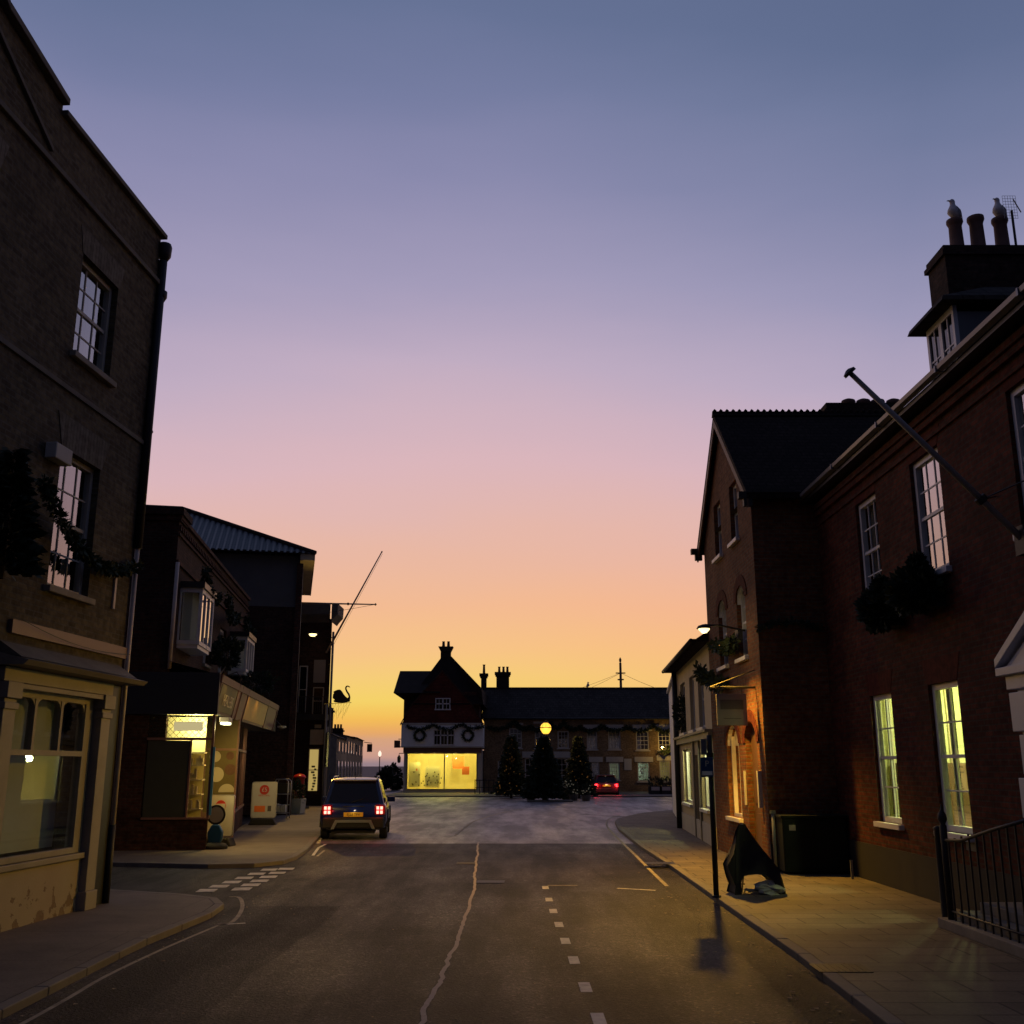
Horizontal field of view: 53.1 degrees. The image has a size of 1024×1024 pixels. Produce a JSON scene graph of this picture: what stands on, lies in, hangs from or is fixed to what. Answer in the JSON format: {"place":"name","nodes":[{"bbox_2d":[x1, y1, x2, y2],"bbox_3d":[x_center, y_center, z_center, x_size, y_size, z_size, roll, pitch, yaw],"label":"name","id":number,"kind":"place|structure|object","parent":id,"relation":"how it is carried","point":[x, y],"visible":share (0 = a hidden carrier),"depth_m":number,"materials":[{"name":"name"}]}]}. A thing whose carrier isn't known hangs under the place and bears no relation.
{"place":"outdoors","nodes":[
{"label":"outdoors","id":0,"kind":"place"},
{"bbox_2d":[362,766,403,778],"bbox_3d":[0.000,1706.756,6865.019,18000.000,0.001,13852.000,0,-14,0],"label":"sea","id":1,"kind":"structure","parent":0,"point":[369,771],"depth_m":1584.75,"materials":[{"name":"grey liquid"}]},
{"bbox_2d":[0,844,875,1023],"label":"road","id":2,"kind":"structure","parent":0,"point":[366,965],"depth_m":11.65,"materials":[{"name":"asphalt"}]},
{"bbox_2d":[0,906,339,1023],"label":"resurfaced strip","id":3,"kind":"object","parent":2,"relation":"on","point":[218,964],"visible":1,"depth_m":10.30,"materials":[{"name":"asphalt"}]},
{"bbox_2d":[19,924,221,1023],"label":"edge line","id":4,"kind":"object","parent":3,"relation":"on","point":[69,997],"visible":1,"depth_m":9.95,"materials":[{"name":"paint"}]},
{"bbox_2d":[20,840,855,1022],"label":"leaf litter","id":5,"kind":"object","parent":2,"relation":"on","point":[561,923],"visible":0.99,"depth_m":11.21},
{"bbox_2d":[419,842,478,1023],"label":"crack seal","id":6,"kind":"object","parent":2,"relation":"on","point":[434,991],"visible":1,"depth_m":11.21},
{"bbox_2d":[615,845,872,1023],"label":"resurfaced strip","id":7,"kind":"object","parent":2,"relation":"on","point":[806,986],"visible":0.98,"depth_m":11.28,"materials":[{"name":"asphalt"}]},
{"bbox_2d":[0,786,905,1023],"bbox_3d":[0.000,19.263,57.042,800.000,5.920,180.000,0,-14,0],"label":"ground","id":8,"kind":"structure","parent":0,"point":[190,881],"depth_m":18.87,"materials":[{"name":"asphalt"}]},
{"bbox_2d":[0,891,213,1001],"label":"footway","id":9,"kind":"structure","parent":8,"relation":"on","point":[34,954],"depth_m":12.29,"materials":[{"name":"concrete"}]},
{"bbox_2d":[0,0,167,931],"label":"brick building","id":10,"kind":"structure","parent":9,"relation":"on","point":[83,234],"depth_m":14.23,"materials":[{"name":"brick"}]},
{"bbox_2d":[0,447,48,580],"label":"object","id":11,"kind":"object","parent":10,"relation":"attached to","point":[23,531],"depth_m":12.21,"materials":[{"name":"green plant"}]},
{"bbox_2d":[0,690,93,853],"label":"shop window","id":12,"kind":"structure","parent":10,"relation":"in","point":[37,739],"depth_m":13.93,"materials":[{"name":"glass"}]},
{"bbox_2d":[44,442,72,465],"bbox_3d":[-6.104,-0.778,13.812,0.160,0.220,0.440,-1,-14,4],"label":"alarm box","id":13,"kind":"object","parent":10,"relation":"attached to","point":[57,453],"visible":1,"depth_m":13.69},
{"bbox_2d":[43,457,95,605],"bbox_3d":[-6.234,0.220,14.391,0.382,2.010,1.300,-1,-14,4],"label":"window","id":14,"kind":"structure","parent":10,"relation":"in","point":[61,590],"depth_m":14.70,"materials":[{"name":"white glass"}]},
{"bbox_2d":[33,474,145,579],"bbox_3d":[-5.946,0.364,14.595,0.323,0.992,3.494,0,-14,2],"label":"garland","id":15,"kind":"object","parent":10,"relation":"attached to","point":[85,555],"visible":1,"depth_m":13.98,"materials":[{"name":"green plant"}]},
{"bbox_2d":[69,260,116,387],"bbox_3d":[-6.234,-2.809,15.141,0.382,1.610,1.300,-1,-14,4],"label":"window","id":16,"kind":"structure","parent":10,"relation":"in","point":[85,360],"depth_m":15.41,"materials":[{"name":"white glass"}]},
{"bbox_2d":[103,242,171,903],"bbox_3d":[-5.945,0.571,16.307,0.240,10.630,0.240,-1,-14,4],"label":"drainpipe","id":17,"kind":"object","parent":10,"relation":"attached to","point":[165,250],"visible":0.97,"depth_m":16.44,"materials":[{"name":"metal"}]},
{"bbox_2d":[0,889,223,1019],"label":"kerb","id":18,"kind":"structure","parent":8,"relation":"on","point":[18,1002],"depth_m":10.68,"materials":[{"name":"concrete"}]},
{"bbox_2d":[112,832,320,868],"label":"kerb","id":19,"kind":"structure","parent":8,"relation":"on","point":[307,847],"depth_m":21.18,"materials":[{"name":"concrete"}]},
{"bbox_2d":[113,781,383,863],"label":"footway","id":20,"kind":"structure","parent":8,"relation":"on","point":[283,837],"depth_m":25.23,"materials":[{"name":"concrete"}]},
{"bbox_2d":[110,507,278,850],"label":"brick shop","id":21,"kind":"structure","parent":20,"relation":"on","point":[183,757],"depth_m":25.84,"materials":[{"name":"brick"}]},
{"bbox_2d":[140,714,215,819],"bbox_3d":[-8.097,6.181,24.923,1.590,2.480,0.120,2,-14,-7],"label":"window frame","id":22,"kind":"structure","parent":21,"relation":"in","point":[212,739],"depth_m":24.89,"materials":[{"name":"paint"}]},
{"bbox_2d":[176,581,216,655],"bbox_3d":[-8.538,2.931,27.816,0.671,1.740,2.270,2,-14,-7],"label":"oriel window","id":23,"kind":"structure","parent":21,"relation":"in","point":[198,605],"depth_m":27.13,"materials":[{"name":"white paint"}]},
{"bbox_2d":[200,566,222,606],"bbox_3d":[-8.487,2.264,28.990,0.436,0.794,4.361,3,-14,-11],"label":"garland","id":24,"kind":"object","parent":21,"relation":"attached to","point":[208,580],"visible":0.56,"depth_m":27.57,"materials":[{"name":"green plant"}]},
{"bbox_2d":[210,633,245,672],"bbox_3d":[-8.883,4.415,31.901,1.139,1.305,1.142,0,-14,0],"label":"topiary ball","id":25,"kind":"object","parent":21,"relation":"attached to","point":[219,656],"visible":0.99,"depth_m":31.74,"materials":[{"name":"green plant"}]},
{"bbox_2d":[223,591,241,625],"bbox_3d":[-8.968,3.278,32.939,0.414,0.792,4.339,3,-14,-11],"label":"garland","id":26,"kind":"object","parent":21,"relation":"attached to","point":[233,618],"visible":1,"depth_m":31.92,"materials":[{"name":"green plant"}]},
{"bbox_2d":[235,725,247,812],"bbox_3d":[-8.533,7.952,31.954,0.170,2.580,7.720,3,-14,-11],"label":"window frame","id":27,"kind":"structure","parent":21,"relation":"in","point":[243,732],"depth_m":33.27,"materials":[{"name":"paint"}]},
{"bbox_2d":[228,631,256,677],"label":"oriel window","id":28,"kind":"structure","parent":21,"relation":"in","point":[247,656],"depth_m":35.68,"materials":[{"name":"white paint"}]},
{"bbox_2d":[242,612,257,635],"bbox_3d":[-9.460,4.254,36.890,0.447,0.831,4.371,3,-14,-11],"label":"garland","id":29,"kind":"object","parent":21,"relation":"on","point":[247,625],"visible":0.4,"depth_m":35.53,"materials":[{"name":"green plant"}]},
{"bbox_2d":[230,669,281,695],"bbox_3d":[-9.045,6.014,35.950,1.991,1.003,1.029,0,-14,0],"label":"foliage","id":30,"kind":"object","parent":21,"relation":"on","point":[255,677],"visible":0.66,"depth_m":35.83,"materials":[{"name":"green plant"}]},
{"bbox_2d":[206,805,227,849],"bbox_3d":[-7.220,7.668,24.990,0.660,1.025,0.660,-1,-14,4],"label":"round sign","id":31,"kind":"object","parent":20,"relation":"on","point":[215,830],"visible":0.87,"depth_m":24.91,"materials":[{"name":"teal paint"}]},
{"bbox_2d":[206,795,235,846],"bbox_3d":[-7.367,7.777,25.880,0.769,1.240,0.420,-1,-14,6],"label":"pavement sign","id":32,"kind":"object","parent":20,"relation":"on","point":[226,803],"visible":0.52,"depth_m":25.87,"materials":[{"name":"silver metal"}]},
{"bbox_2d":[146,505,316,814],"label":"pantiled building","id":33,"kind":"structure","parent":20,"relation":"on","point":[272,576],"depth_m":44.02,"materials":[{"name":"brick"},{"name":"clay pantiles"},{"name":"glass"}]},
{"bbox_2d":[248,782,277,824],"bbox_3d":[-8.524,9.997,35.220,0.923,1.420,0.420,1,-14,-6],"label":"pavement sign","id":34,"kind":"object","parent":20,"relation":"on","point":[263,802],"visible":1,"depth_m":35.20,"materials":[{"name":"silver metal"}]},
{"bbox_2d":[275,779,291,818],"bbox_3d":[-8.824,10.983,39.301,0.595,1.467,0.458,-1,-14,4],"label":"wire rack","id":35,"kind":"object","parent":20,"relation":"on","point":[283,787],"visible":0.71,"depth_m":39.19,"materials":[{"name":"silver metal"}]},
{"bbox_2d":[291,777,306,813],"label":"box planter","id":36,"kind":"object","parent":20,"relation":"on","point":[298,804],"visible":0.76,"depth_m":43.41,"materials":[{"name":"grey plant"}]},
{"bbox_2d":[293,604,343,805],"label":"hotel building","id":37,"kind":"structure","parent":20,"relation":"on","point":[315,677],"depth_m":53.24,"materials":[{"name":"brick"}]},
{"bbox_2d":[297,666,307,712],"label":"window","id":38,"kind":"structure","parent":37,"relation":"in","point":[303,670],"depth_m":53.34,"materials":[{"name":"black glass"}]},
{"bbox_2d":[307,748,319,790],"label":"lit window","id":39,"kind":"structure","parent":37,"relation":"in","point":[314,753],"depth_m":52.33,"materials":[{"name":"beige"}]},
{"bbox_2d":[312,687,323,713],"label":"window","id":40,"kind":"structure","parent":37,"relation":"in","point":[317,691],"depth_m":53.19,"materials":[{"name":"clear glass"}]},
{"bbox_2d":[325,551,382,652],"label":"slanted flagpole","id":41,"kind":"object","parent":37,"relation":"attached to","point":[332,641],"visible":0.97,"depth_m":53.77,"materials":[{"name":"metal"}]},
{"bbox_2d":[321,704,328,805],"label":"corner pole","id":42,"kind":"object","parent":20,"relation":"on","point":[326,748],"visible":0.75,"depth_m":51.77,"materials":[{"name":"black paint"}]},
{"bbox_2d":[326,686,350,719],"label":"swan sign","id":43,"kind":"object","parent":42,"relation":"attached to","point":[339,696],"visible":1,"depth_m":51.22,"materials":[{"name":"metal"}]},
{"bbox_2d":[328,705,346,789],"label":"seaside house","id":44,"kind":"structure","parent":8,"relation":"on","point":[337,756],"depth_m":81.06,"materials":[{"name":"paint"}]},
{"bbox_2d":[333,733,355,776],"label":"seaside house","id":45,"kind":"structure","parent":8,"relation":"on","point":[350,757],"depth_m":96.22,"materials":[{"name":"paint"}]},
{"bbox_2d":[333,724,363,776],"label":"seaside house","id":46,"kind":"structure","parent":8,"relation":"on","point":[358,753],"depth_m":109.59,"materials":[{"name":"paint"}]},
{"bbox_2d":[315,788,672,843],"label":"market place","id":47,"kind":"structure","parent":8,"relation":"on","point":[437,820],"depth_m":39.17,"materials":[{"name":"stone"}]},
{"bbox_2d":[319,772,394,838],"bbox_3d":[-4.660,8.802,30.982,2.220,1.855,4.345,1,-14,-5],"label":"suv","id":48,"kind":"object","parent":47,"relation":"on","point":[355,804],"visible":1,"depth_m":29.06,"materials":[{"name":"blue metal"}]},
{"bbox_2d":[374,768,395,789],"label":"shrub","id":49,"kind":"object","parent":47,"relation":"on","point":[388,777],"visible":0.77,"depth_m":84.93,"materials":[{"name":"green plant"}]},
{"bbox_2d":[381,762,402,789],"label":"shrub","id":50,"kind":"object","parent":47,"relation":"on","point":[394,769],"visible":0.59,"depth_m":86.99,"materials":[{"name":"green plant"}]},
{"bbox_2d":[489,734,526,797],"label":"christmas tree","id":51,"kind":"object","parent":47,"relation":"on","point":[507,782],"visible":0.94,"depth_m":66.53,"materials":[{"name":"green plant"}]},
{"bbox_2d":[519,735,568,799],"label":"christmas tree","id":52,"kind":"object","parent":47,"relation":"on","point":[543,770],"visible":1,"depth_m":60.21,"materials":[{"name":"green plant"}]},
{"bbox_2d":[567,782,579,800],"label":"flower tub","id":53,"kind":"object","parent":47,"relation":"on","point":[573,796],"visible":1,"depth_m":61.77,"materials":[{"name":"stone"}]},
{"bbox_2d":[563,736,597,797],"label":"christmas tree","id":54,"kind":"object","parent":47,"relation":"on","point":[581,774],"visible":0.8,"depth_m":66.62,"materials":[{"name":"green plant"}]},
{"bbox_2d":[605,815,667,885],"bbox_3d":[3.285,9.678,30.680,0.777,0.001,26.612,-1,-14,4],"label":"edge line","id":55,"kind":"object","parent":47,"relation":"on","point":[648,868],"visible":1,"depth_m":23.06,"materials":[{"name":"paint"}]},
{"bbox_2d":[386,796,671,796],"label":"kerb","id":56,"kind":"structure","parent":8,"relation":"on","point":[519,796],"depth_m":68.44,"materials":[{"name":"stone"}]},
{"bbox_2d":[386,791,671,795],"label":"footway","id":57,"kind":"structure","parent":8,"relation":"on","point":[624,793],"depth_m":71.94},
{"bbox_2d":[394,641,486,792],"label":"gabled shop","id":58,"kind":"structure","parent":57,"relation":"on","point":[447,691],"depth_m":78.33,"materials":[{"name":"beige paint"}]},
{"bbox_2d":[406,753,477,789],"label":"shop window","id":59,"kind":"structure","parent":58,"relation":"in","point":[407,753],"depth_m":77.54,"materials":[{"name":"glass"}]},
{"bbox_2d":[434,698,450,709],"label":"window","id":60,"kind":"structure","parent":58,"relation":"in","point":[440,703],"depth_m":78.22,"materials":[{"name":"white paint"}]},
{"bbox_2d":[433,730,454,745],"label":"window","id":61,"kind":"structure","parent":58,"relation":"in","point":[441,738],"depth_m":77.75,"materials":[{"name":"white paint"}]},
{"bbox_2d":[405,722,484,731],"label":"garland","id":62,"kind":"object","parent":58,"relation":"attached to","point":[455,726],"visible":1,"depth_m":77.72,"materials":[{"name":"green plant"}]},
{"bbox_2d":[479,665,671,790],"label":"long terrace","id":63,"kind":"structure","parent":57,"relation":"on","point":[631,760],"depth_m":82.37,"materials":[{"name":"brick"}]},
{"bbox_2d":[586,731,597,750],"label":"window","id":64,"kind":"structure","parent":63,"relation":"in","point":[591,738],"depth_m":82.12,"materials":[{"name":"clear glass"}]},
{"bbox_2d":[607,731,621,750],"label":"window","id":65,"kind":"structure","parent":63,"relation":"in","point":[614,742],"depth_m":82.12,"materials":[{"name":"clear glass"}]},
{"bbox_2d":[648,775,662,793],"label":"planter box","id":66,"kind":"object","parent":57,"relation":"on","point":[654,789],"visible":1,"depth_m":73.14,"materials":[{"name":"black paint"}]},
{"bbox_2d":[657,776,671,793],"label":"planter box","id":67,"kind":"object","parent":57,"relation":"on","point":[665,788],"visible":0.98,"depth_m":73.14,"materials":[{"name":"black paint"}]},
{"bbox_2d":[592,774,618,794],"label":"estate car","id":68,"kind":"object","parent":8,"relation":"on","point":[607,784],"visible":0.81,"depth_m":71.05,"materials":[{"name":"red metal"}]},
{"bbox_2d":[615,810,904,1023],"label":"kerb","id":69,"kind":"structure","parent":8,"relation":"on","point":[867,1006],"depth_m":11.39,"materials":[{"name":"concrete"}]},
{"bbox_2d":[700,735,720,897],"bbox_3d":[3.072,4.707,15.933,0.245,2.420,0.155,0,-14,0],"label":"parking sign","id":70,"kind":"object","parent":69,"relation":"on","point":[706,765],"visible":1,"depth_m":15.98,"materials":[{"name":"metal"}]},
{"bbox_2d":[619,810,1023,1023],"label":"footway","id":71,"kind":"structure","parent":8,"relation":"on","point":[913,957],"depth_m":11.93,"materials":[{"name":"concrete"}]},
{"bbox_2d":[666,678,676,816],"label":"corner building","id":72,"kind":"structure","parent":71,"relation":"on","point":[669,690],"depth_m":42.76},
{"bbox_2d":[662,632,717,848],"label":"cream shop","id":73,"kind":"structure","parent":71,"relation":"on","point":[692,801],"depth_m":29.64,"materials":[{"name":"white paint"}]},
{"bbox_2d":[671,692,686,732],"bbox_3d":[5.411,6.386,32.596,0.664,1.368,1.129,0,-14,0],"label":"hanging shrub","id":74,"kind":"object","parent":73,"relation":"attached to","point":[678,703],"visible":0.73,"depth_m":32.51,"materials":[{"name":"green plant"}]},
{"bbox_2d":[682,749,692,807],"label":"window","id":75,"kind":"structure","parent":73,"relation":"in","point":[688,752],"depth_m":32.21,"materials":[{"name":"white paint"}]},
{"bbox_2d":[723,824,785,894],"bbox_3d":[3.844,5.529,16.347,0.891,1.068,0.565,1,-14,-4],"label":"black cover","id":76,"kind":"object","parent":71,"relation":"on","point":[746,855],"visible":0.92,"depth_m":16.23,"materials":[{"name":"fabric"}]},
{"bbox_2d":[744,880,785,895],"bbox_3d":[3.972,5.883,16.088,0.668,0.212,0.363,0,-14,0],"label":"plastic bag","id":77,"kind":"object","parent":71,"relation":"on","point":[767,887],"visible":1,"depth_m":16.03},
{"bbox_2d":[770,811,777,866],"bbox_3d":[4.860,6.122,18.985,0.100,1.140,0.060,0,-14,0],"label":"slim post","id":78,"kind":"object","parent":71,"relation":"on","point":[772,813],"visible":0.78,"depth_m":18.99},
{"bbox_2d":[774,814,849,871],"bbox_3d":[5.650,6.230,19.319,1.260,1.010,0.560,0,-14,0],"label":"utility cabinet","id":79,"kind":"object","parent":71,"relation":"on","point":[812,842],"visible":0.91,"depth_m":19.08,"materials":[{"name":"metal"}]},
{"bbox_2d":[690,398,948,871],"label":"gable building","id":80,"kind":"structure","parent":71,"relation":"on","point":[758,545],"depth_m":21.28,"materials":[{"name":"orange brick"}]},
{"bbox_2d":[693,659,729,693],"bbox_3d":[4.706,3.892,24.261,0.510,0.995,2.214,1,-14,-6],"label":"garland","id":81,"kind":"object","parent":80,"relation":"attached to","point":[706,677],"visible":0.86,"depth_m":24.22,"materials":[{"name":"green plant"}]},
{"bbox_2d":[712,505,722,563],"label":"window","id":82,"kind":"structure","parent":80,"relation":"in","point":[720,555],"depth_m":24.94,"materials":[{"name":"white paint"}]},
{"bbox_2d":[696,624,744,632],"bbox_3d":[4.408,2.460,21.546,1.124,0.189,0.309,4,-14,-15],"label":"street lamp","id":83,"kind":"object","parent":80,"relation":"attached to","point":[703,628],"visible":1,"depth_m":21.42,"materials":[{"name":"metal"}]},
{"bbox_2d":[716,601,728,671],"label":"window","id":84,"kind":"structure","parent":80,"relation":"in","point":[722,612],"depth_m":24.47,"materials":[{"name":"glass"}]},
{"bbox_2d":[706,632,740,656],"bbox_3d":[4.782,3.000,23.115,0.501,0.620,2.598,0,-14,0],"label":"garland","id":85,"kind":"object","parent":80,"relation":"attached to","point":[726,646],"visible":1,"depth_m":22.50,"materials":[{"name":"green plant"}]},
{"bbox_2d":[710,670,755,725],"bbox_3d":[4.492,3.760,20.802,0.923,1.119,0.068,0,-14,0],"label":"projecting sign","id":86,"kind":"object","parent":80,"relation":"attached to","point":[731,709],"visible":1,"depth_m":20.73,"materials":[{"name":"wood"}]},
{"bbox_2d":[727,485,739,548],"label":"window","id":87,"kind":"structure","parent":80,"relation":"in","point":[737,537],"depth_m":23.13,"materials":[{"name":"white paint"}]},
{"bbox_2d":[726,726,743,822],"bbox_3d":[5.000,5.800,22.877,0.280,2.115,1.460,0,-14,0],"label":"window","id":88,"kind":"structure","parent":80,"relation":"in","point":[732,740],"depth_m":23.27,"materials":[{"name":"white paint"}]},
{"bbox_2d":[735,586,748,663],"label":"window","id":89,"kind":"structure","parent":80,"relation":"in","point":[740,595],"depth_m":22.41,"materials":[{"name":"white paint"}]},
{"bbox_2d":[751,726,762,848],"bbox_3d":[5.093,5.747,21.009,0.075,2.840,1.010,0,-14,0],"label":"door","id":90,"kind":"structure","parent":80,"relation":"in","point":[753,740],"depth_m":21.27,"materials":[{"name":"brown wood"}]},
{"bbox_2d":[809,964,873,972],"bbox_3d":[3.256,4.520,10.165,0.520,0.009,0.420,0,-14,2],"label":"inspection cover","id":91,"kind":"object","parent":71,"relation":"on","point":[848,968],"visible":1,"depth_m":10.13,"materials":[{"name":"metal"}]},
{"bbox_2d":[798,213,1023,910],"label":"red brick building","id":92,"kind":"structure","parent":71,"relation":"on","point":[927,714],"depth_m":15.47,"materials":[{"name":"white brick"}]},
{"bbox_2d":[858,494,881,588],"bbox_3d":[6.381,0.702,18.086,0.342,1.930,1.210,0,-14,0],"label":"window","id":93,"kind":"structure","parent":92,"relation":"in","point":[867,510],"depth_m":18.32,"materials":[{"name":"white paint"}]},
{"bbox_2d":[853,573,903,634],"bbox_3d":[5.995,1.535,16.800,0.770,0.997,1.116,0,-14,0],"label":"window box","id":94,"kind":"object","parent":92,"relation":"attached to","point":[876,613],"visible":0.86,"depth_m":16.55,"materials":[{"name":"green plant"}]},
{"bbox_2d":[873,693,904,830],"bbox_3d":[6.381,4.190,17.300,0.342,2.200,1.200,0,-14,0],"label":"window","id":95,"kind":"structure","parent":92,"relation":"in","point":[888,772],"depth_m":17.45,"materials":[{"name":"glass"}]},
{"bbox_2d":[883,549,945,618],"bbox_3d":[5.992,1.088,15.323,0.880,1.003,1.351,0,-14,0],"label":"window box","id":96,"kind":"object","parent":92,"relation":"attached to","point":[914,586],"visible":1,"depth_m":15.03,"materials":[{"name":"green plant"}]},
{"bbox_2d":[913,448,951,575],"bbox_3d":[6.381,0.064,15.509,0.342,1.930,1.260,0,-14,0],"label":"window","id":97,"kind":"structure","parent":92,"relation":"in","point":[941,569],"depth_m":15.81,"materials":[{"name":"white paint"}]},
{"bbox_2d":[844,367,1023,555],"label":"wall flagpole","id":98,"kind":"object","parent":92,"relation":"attached to","point":[1017,532],"depth_m":12.65,"materials":[{"name":"metal"}]},
{"bbox_2d":[932,680,974,842],"bbox_3d":[6.381,3.563,14.766,0.342,2.200,1.220,0,-14,0],"label":"window","id":99,"kind":"structure","parent":92,"relation":"in","point":[945,785],"depth_m":15.07,"materials":[{"name":"white paint"}]},
{"bbox_2d":[947,199,962,217],"bbox_3d":[9.293,-6.337,21.562,0.344,0.525,0.250,5,-15,-19],"label":"gull","id":100,"kind":"object","parent":92,"relation":"on","point":[954,210],"visible":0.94,"depth_m":21.48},
{"bbox_2d":[992,197,1006,216],"bbox_3d":[10.239,-6.368,21.573,0.344,0.525,0.250,8,-16,-29],"label":"gull","id":101,"kind":"object","parent":92,"relation":"on","point":[998,210],"visible":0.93,"depth_m":21.50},
{"bbox_2d":[1002,196,1020,244],"bbox_3d":[10.404,-5.329,21.120,0.249,2.620,0.640,-11,-18,37],"label":"tv aerial","id":102,"kind":"object","parent":92,"relation":"attached to","point":[1012,218],"visible":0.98,"depth_m":21.29,"materials":[{"name":"metal"}]},
{"bbox_2d":[1010,382,1023,540],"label":"window","id":103,"kind":"structure","parent":92,"relation":"in","point":[1015,395],"depth_m":12.90,"materials":[{"name":"white paint"}]},
{"bbox_2d":[933,826,947,916],"bbox_3d":[5.470,4.622,13.052,0.140,1.200,0.140,0,-14,0],"label":"railing post","id":104,"kind":"object","parent":71,"relation":"on","point":[942,893],"visible":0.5,"depth_m":13.03,"materials":[{"name":"metal"}]},
{"bbox_2d":[938,902,1023,958],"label":"entrance steps","id":105,"kind":"structure","parent":71,"relation":"on","point":[1013,946],"depth_m":11.68,"materials":[{"name":"stone"}]},
{"bbox_2d":[937,804,1023,942],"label":"iron railing","id":106,"kind":"object","parent":105,"relation":"on","point":[952,912],"visible":1,"depth_m":11.84,"materials":[{"name":"metal"}]},
{"bbox_2d":[11,0,1023,765],"label":"sky","id":107,"kind":"structure","parent":0,"point":[468,294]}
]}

